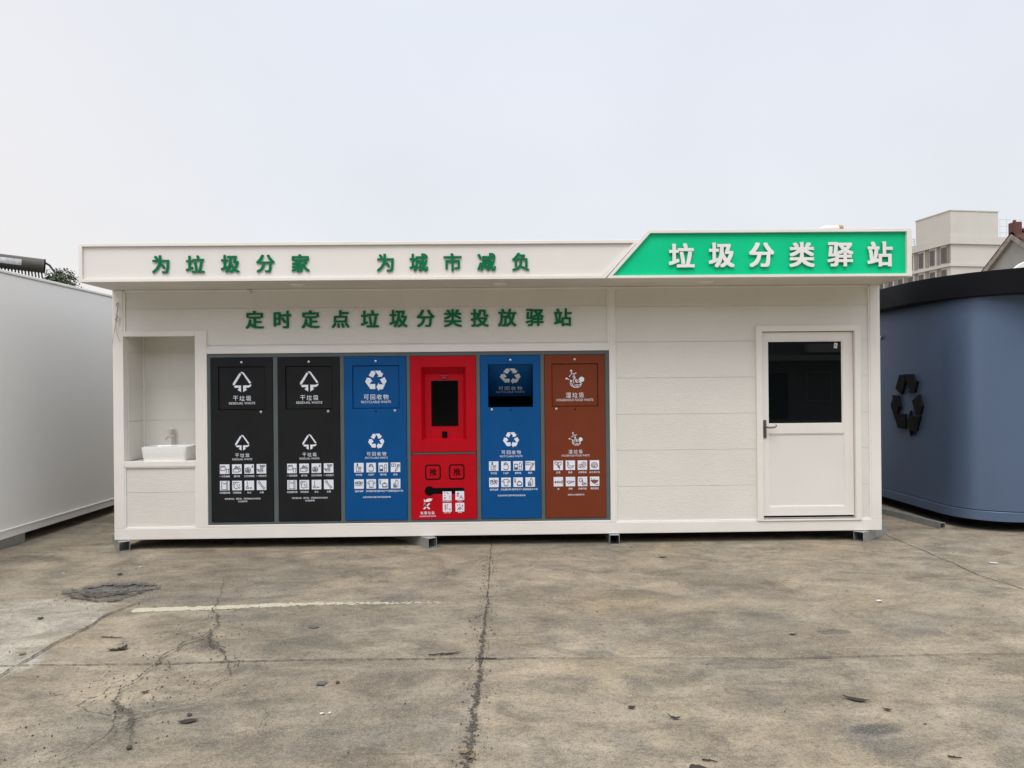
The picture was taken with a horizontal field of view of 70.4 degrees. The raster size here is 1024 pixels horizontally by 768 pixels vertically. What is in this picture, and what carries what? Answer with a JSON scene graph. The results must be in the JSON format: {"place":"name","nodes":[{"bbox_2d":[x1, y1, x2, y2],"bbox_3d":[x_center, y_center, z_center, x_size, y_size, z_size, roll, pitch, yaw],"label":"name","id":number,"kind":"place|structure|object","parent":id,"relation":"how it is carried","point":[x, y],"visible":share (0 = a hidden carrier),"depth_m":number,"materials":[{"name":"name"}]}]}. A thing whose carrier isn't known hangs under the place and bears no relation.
{"place":"outdoors","nodes":[
{"label":"outdoors","id":0,"kind":"place"},
{"bbox_2d":[0,254,54,278],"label":"solar water heater","id":1,"kind":"object","parent":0,"point":[22,264],"visible":0.66,"depth_m":24.80,"materials":[{"name":"metal"}]},
{"bbox_2d":[0,498,1023,767],"bbox_3d":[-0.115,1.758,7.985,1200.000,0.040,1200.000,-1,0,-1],"label":"ground","id":2,"kind":"structure","parent":0,"point":[732,670],"depth_m":4.83,"materials":[{"name":"concrete"}]},
{"bbox_2d":[0,533,24,548],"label":"steel tube","id":3,"kind":"object","parent":2,"relation":"on","point":[12,541],"visible":0.75,"depth_m":8.21,"materials":[{"name":"grey metal"}]},
{"bbox_2d":[0,269,113,539],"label":"pale cabin","id":4,"kind":"object","parent":2,"relation":"on","point":[56,414],"visible":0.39,"depth_m":8.94,"materials":[{"name":"white metal"}]},
{"bbox_2d":[43,268,81,287],"bbox_3d":[-18.554,-1.426,29.917,2.344,6.818,2.757,-1,0,-1],"label":"bushy tree","id":5,"kind":"object","parent":2,"relation":"on","point":[61,277],"visible":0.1,"depth_m":29.71,"materials":[{"name":"green plant"}]},
{"bbox_2d":[112,533,129,551],"bbox_3d":[-4.376,1.763,8.113,0.110,0.110,0.620,-1,0,-35],"label":"steel tube","id":6,"kind":"object","parent":2,"relation":"on","point":[122,545],"visible":0.8,"depth_m":7.99,"materials":[{"name":"silver metal"}]},
{"bbox_2d":[177,718,198,722],"bbox_3d":[-1.712,1.777,3.834,0.110,0.010,0.046,-1,0,-12],"label":"dead leaf","id":7,"kind":"object","parent":2,"relation":"on","point":[188,720],"visible":1,"depth_m":3.84,"materials":[{"name":"brown plant"}]},
{"bbox_2d":[316,680,326,684],"bbox_3d":[-1.131,1.775,4.307,0.058,0.006,0.059,-1,0,-4],"label":"dead leaf","id":8,"kind":"object","parent":2,"relation":"on","point":[320,682],"visible":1,"depth_m":4.31,"materials":[{"name":"grey plant"}]},
{"bbox_2d":[390,536,436,548],"bbox_3d":[-1.146,1.732,8.238,0.110,0.110,0.900,-1,0,-39],"label":"steel tube","id":9,"kind":"object","parent":2,"relation":"on","point":[428,542],"visible":0.59,"depth_m":7.99,"materials":[{"name":"silver metal"}]},
{"bbox_2d":[428,652,458,654],"bbox_3d":[-0.447,1.767,4.754,0.201,0.012,0.030,-1,0,-3],"label":"twig","id":10,"kind":"object","parent":2,"relation":"on","point":[443,653],"visible":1,"depth_m":4.75,"materials":[{"name":"brown wood"}]},
{"bbox_2d":[78,228,911,539],"bbox_3d":[-0.163,0.058,9.893,8.454,3.213,5.088,-1,0,-1],"label":"waste sorting station","id":11,"kind":"object","parent":2,"relation":"on","point":[682,380],"visible":1,"depth_m":7.99,"materials":[{"name":"beige paint"}]},
{"bbox_2d":[142,429,195,460],"bbox_3d":[-3.829,0.680,8.166,0.496,0.334,0.424,-1,0,-1],"label":"wash basin","id":12,"kind":"object","parent":11,"relation":"on","point":[172,451],"visible":0.92,"depth_m":7.97,"materials":[{"name":"ceramic"}]},
{"bbox_2d":[762,332,853,515],"bbox_3d":[3.291,0.441,8.052,1.022,2.041,0.124,-1,0,-1],"label":"door","id":13,"kind":"structure","parent":11,"relation":"in","point":[807,377],"depth_m":8.08,"materials":[{"name":"beige paint"}]},
{"bbox_2d":[819,225,843,228],"bbox_3d":[3.317,-1.619,7.545,0.243,0.064,0.063,-1,0,-1],"label":"plastic bottle","id":14,"kind":"object","parent":11,"relation":"on","point":[834,227],"visible":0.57,"depth_m":7.52,"materials":[{"name":"white plastic"}]},
{"bbox_2d":[603,533,619,544],"bbox_3d":[1.127,1.711,9.150,0.110,0.110,2.400,-1,0,0],"label":"steel tube","id":15,"kind":"object","parent":2,"relation":"on","point":[613,538],"visible":0.4,"depth_m":8.05,"materials":[{"name":"silver metal"}]},
{"bbox_2d":[689,764,706,767],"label":"dead leaf","id":16,"kind":"object","parent":2,"relation":"on","point":[695,766],"visible":1,"depth_m":3.32,"materials":[{"name":"brown plant"}]},
{"bbox_2d":[842,694,867,700],"bbox_3d":[1.905,1.740,4.017,0.140,0.015,0.046,-1,0,28],"label":"dead leaf","id":17,"kind":"object","parent":2,"relation":"on","point":[856,699],"visible":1,"depth_m":4.02,"materials":[{"name":"brown plant"}]},
{"bbox_2d":[853,524,886,541],"bbox_3d":[4.054,1.681,8.202,0.620,0.110,0.110,-1,0,-41],"label":"steel tube","id":18,"kind":"object","parent":2,"relation":"on","point":[862,535],"visible":0.86,"depth_m":8.09,"materials":[{"name":"silver metal"}]},
{"bbox_2d":[882,507,944,528],"bbox_3d":[4.927,1.694,9.938,0.070,0.070,2.600,-1,0,-9],"label":"steel tube","id":19,"kind":"object","parent":2,"relation":"on","point":[916,519],"visible":0.39,"depth_m":9.09,"materials":[{"name":"grey metal"}]},
{"bbox_2d":[879,267,1023,524],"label":"blue cabin","id":20,"kind":"object","parent":2,"relation":"on","point":[952,389],"visible":0.73,"depth_m":8.73,"materials":[{"name":"metal"}]},
{"bbox_2d":[0,0,1023,294],"label":"sky","id":21,"kind":"structure","parent":0,"point":[122,121],"materials":[{"name":"white"}]},
{"bbox_2d":[879,210,1008,288],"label":"rendered block","id":22,"kind":"structure","parent":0,"point":[951,242],"depth_m":115.05,"materials":[{"name":"white paint"}]},
{"bbox_2d":[918,253,922,268],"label":"window","id":23,"kind":"structure","parent":22,"relation":"in","point":[920,256],"depth_m":120.62,"materials":[{"name":"grey glass"}]},
{"bbox_2d":[929,250,934,265],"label":"window","id":24,"kind":"structure","parent":22,"relation":"in","point":[931,253],"depth_m":118.00,"materials":[{"name":"grey glass"}]},
{"bbox_2d":[941,247,945,263],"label":"window","id":25,"kind":"structure","parent":22,"relation":"in","point":[943,250],"depth_m":115.55,"materials":[{"name":"grey glass"}]},
{"bbox_2d":[941,270,946,275],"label":"window","id":26,"kind":"structure","parent":22,"relation":"in","point":[943,273],"depth_m":115.50,"materials":[{"name":"grey glass"}]},
{"bbox_2d":[982,220,1023,270],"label":"gabled house","id":27,"kind":"structure","parent":0,"point":[1009,253],"depth_m":30.49,"materials":[{"name":"white paint"}]},
{"bbox_2d":[1014,262,1023,267],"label":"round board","id":28,"kind":"object","parent":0,"point":[1020,265],"visible":0.2,"depth_m":14.15,"materials":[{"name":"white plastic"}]}
]}

